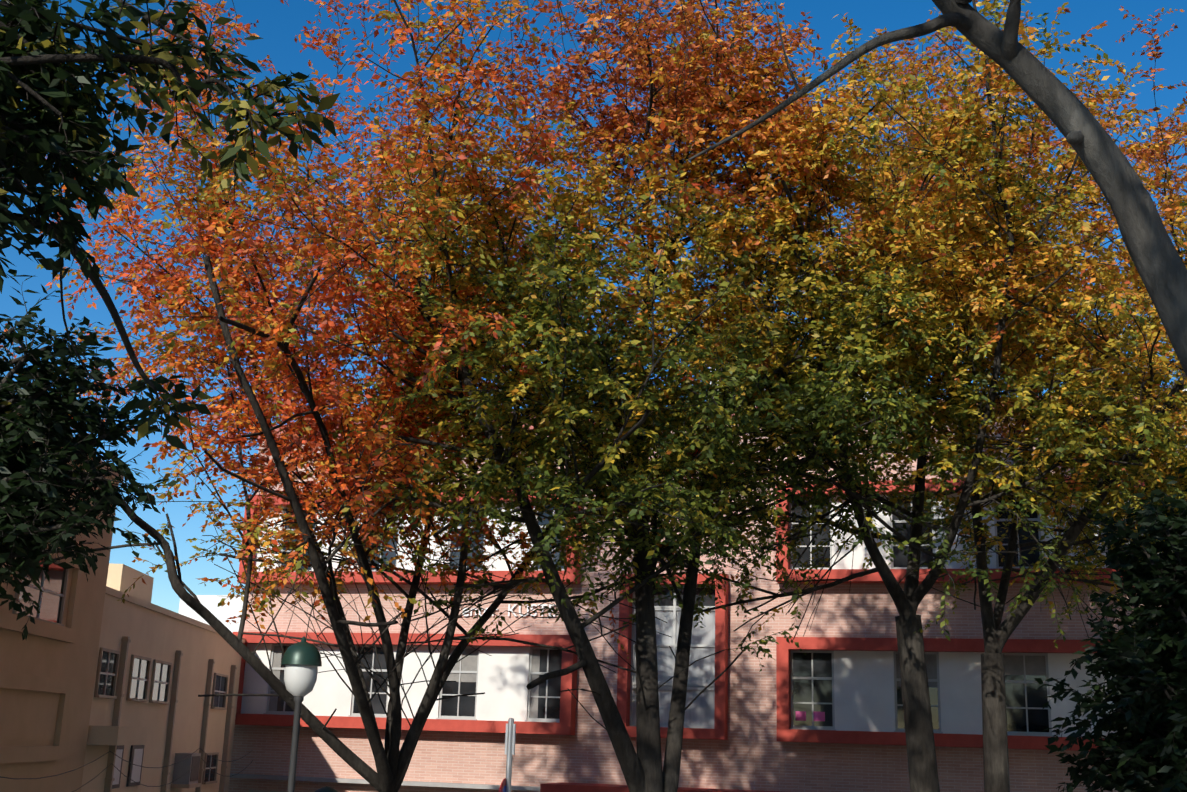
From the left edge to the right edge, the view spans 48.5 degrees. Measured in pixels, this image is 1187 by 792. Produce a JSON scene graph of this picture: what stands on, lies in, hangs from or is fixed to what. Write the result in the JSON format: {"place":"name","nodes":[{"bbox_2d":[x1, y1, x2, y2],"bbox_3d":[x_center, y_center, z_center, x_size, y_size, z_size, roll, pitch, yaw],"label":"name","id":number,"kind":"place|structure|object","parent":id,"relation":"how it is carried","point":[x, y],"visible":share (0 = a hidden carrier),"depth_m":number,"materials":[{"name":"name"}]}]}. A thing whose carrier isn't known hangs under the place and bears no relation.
{"place":"outdoors","nodes":[
{"label":"outdoors","id":0,"kind":"place"},
{"bbox_2d":[0,399,123,791],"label":"tan building","id":1,"kind":"structure","parent":0,"point":[47,670],"depth_m":20.62,"materials":[{"name":"paint"}]},
{"bbox_2d":[0,273,178,639],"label":"evergreen","id":2,"kind":"object","parent":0,"point":[38,429],"depth_m":7.84,"materials":[{"name":"green plant"}]},
{"bbox_2d":[0,0,265,293],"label":"tree","id":3,"kind":"object","parent":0,"point":[34,174],"depth_m":5.19,"materials":[{"name":"green plant"}]},
{"bbox_2d":[0,0,339,450],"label":"tree","id":4,"kind":"object","parent":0,"point":[236,121],"depth_m":5.41,"materials":[{"name":"green plant"}]},
{"bbox_2d":[178,595,243,632],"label":"white block","id":5,"kind":"structure","parent":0,"point":[222,614],"depth_m":85.38,"materials":[{"name":"white"}]},
{"bbox_2d":[0,0,828,791],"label":"zelkova","id":6,"kind":"object","parent":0,"point":[276,324],"depth_m":18.43,"materials":[{"name":"orange plant"}]},
{"bbox_2d":[0,0,1186,612],"label":"sky","id":7,"kind":"structure","parent":0,"point":[279,24],"materials":[{"name":"blue"}]},
{"bbox_2d":[316,0,951,791],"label":"zelkova","id":8,"kind":"object","parent":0,"point":[536,270],"depth_m":18.54,"materials":[{"name":"green plant"}]},
{"bbox_2d":[228,367,1179,791],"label":"building","id":9,"kind":"structure","parent":0,"point":[752,753],"depth_m":32.65,"materials":[{"name":"pink brick"}]},
{"bbox_2d":[0,748,252,791],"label":"cables","id":10,"kind":"object","parent":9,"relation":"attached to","point":[133,764],"visible":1,"depth_m":24.01,"materials":[{"name":"grey rubber"}]},
{"bbox_2d":[460,604,555,616],"bbox_3d":[-2.368,5.610,34.531,2.898,0.322,0.060,-2,-15,16],"label":"facade lettering","id":11,"kind":"object","parent":9,"relation":"attached to","point":[509,608],"visible":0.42,"depth_m":34.41,"materials":[{"name":"white"}]},
{"bbox_2d":[230,475,1182,791],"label":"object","id":12,"kind":"object","parent":9,"relation":"attached to","point":[840,689],"visible":0.31,"depth_m":32.53,"materials":[{"name":"red paint"}]},
{"bbox_2d":[583,0,1186,791],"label":"zelkova","id":13,"kind":"object","parent":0,"point":[909,300],"depth_m":19.45,"materials":[{"name":"plant"}]},
{"bbox_2d":[744,27,1186,791],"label":"zelkova","id":14,"kind":"object","parent":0,"point":[1106,365],"depth_m":21.50,"materials":[{"name":"plant"}]},
{"bbox_2d":[954,6,1186,573],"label":"zelkova","id":15,"kind":"object","parent":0,"point":[1170,211],"depth_m":23.41,"materials":[{"name":"plant"}]},
{"bbox_2d":[1034,467,1186,791],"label":"evergreen","id":16,"kind":"object","parent":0,"point":[1124,641],"depth_m":12.10,"materials":[{"name":"green plant"}]},
{"label":"ground","id":17,"kind":"structure","parent":0,"visible":0},
{"bbox_2d":[81,563,244,791],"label":"beige building","id":18,"kind":"structure","parent":17,"relation":"on","point":[159,669],"depth_m":27.54,"materials":[{"name":"paint"}]},
{"bbox_2d":[281,636,321,791],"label":"street lamp","id":19,"kind":"object","parent":17,"relation":"on","point":[301,661],"visible":1,"depth_m":13.40,"materials":[{"name":"grey"}]},
{"bbox_2d":[315,786,337,791],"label":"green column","id":20,"kind":"structure","parent":17,"relation":"on","point":[326,789],"depth_m":11.00,"materials":[{"name":"green metal"}]},
{"bbox_2d":[505,718,515,791],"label":"no parking sign","id":21,"kind":"object","parent":17,"relation":"on","point":[510,735],"visible":1,"depth_m":13.21,"materials":[{"name":"grey metal"}]},
{"bbox_2d":[499,778,505,791],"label":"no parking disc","id":22,"kind":"object","parent":21,"relation":"attached to","point":[502,786],"visible":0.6,"depth_m":13.01,"materials":[{"name":"blue"}]},
{"bbox_2d":[1,0,1186,376],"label":"tree","id":23,"kind":"object","parent":17,"relation":"on","point":[1157,260],"visible":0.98,"depth_m":6.58,"materials":[{"name":"grey plant"}]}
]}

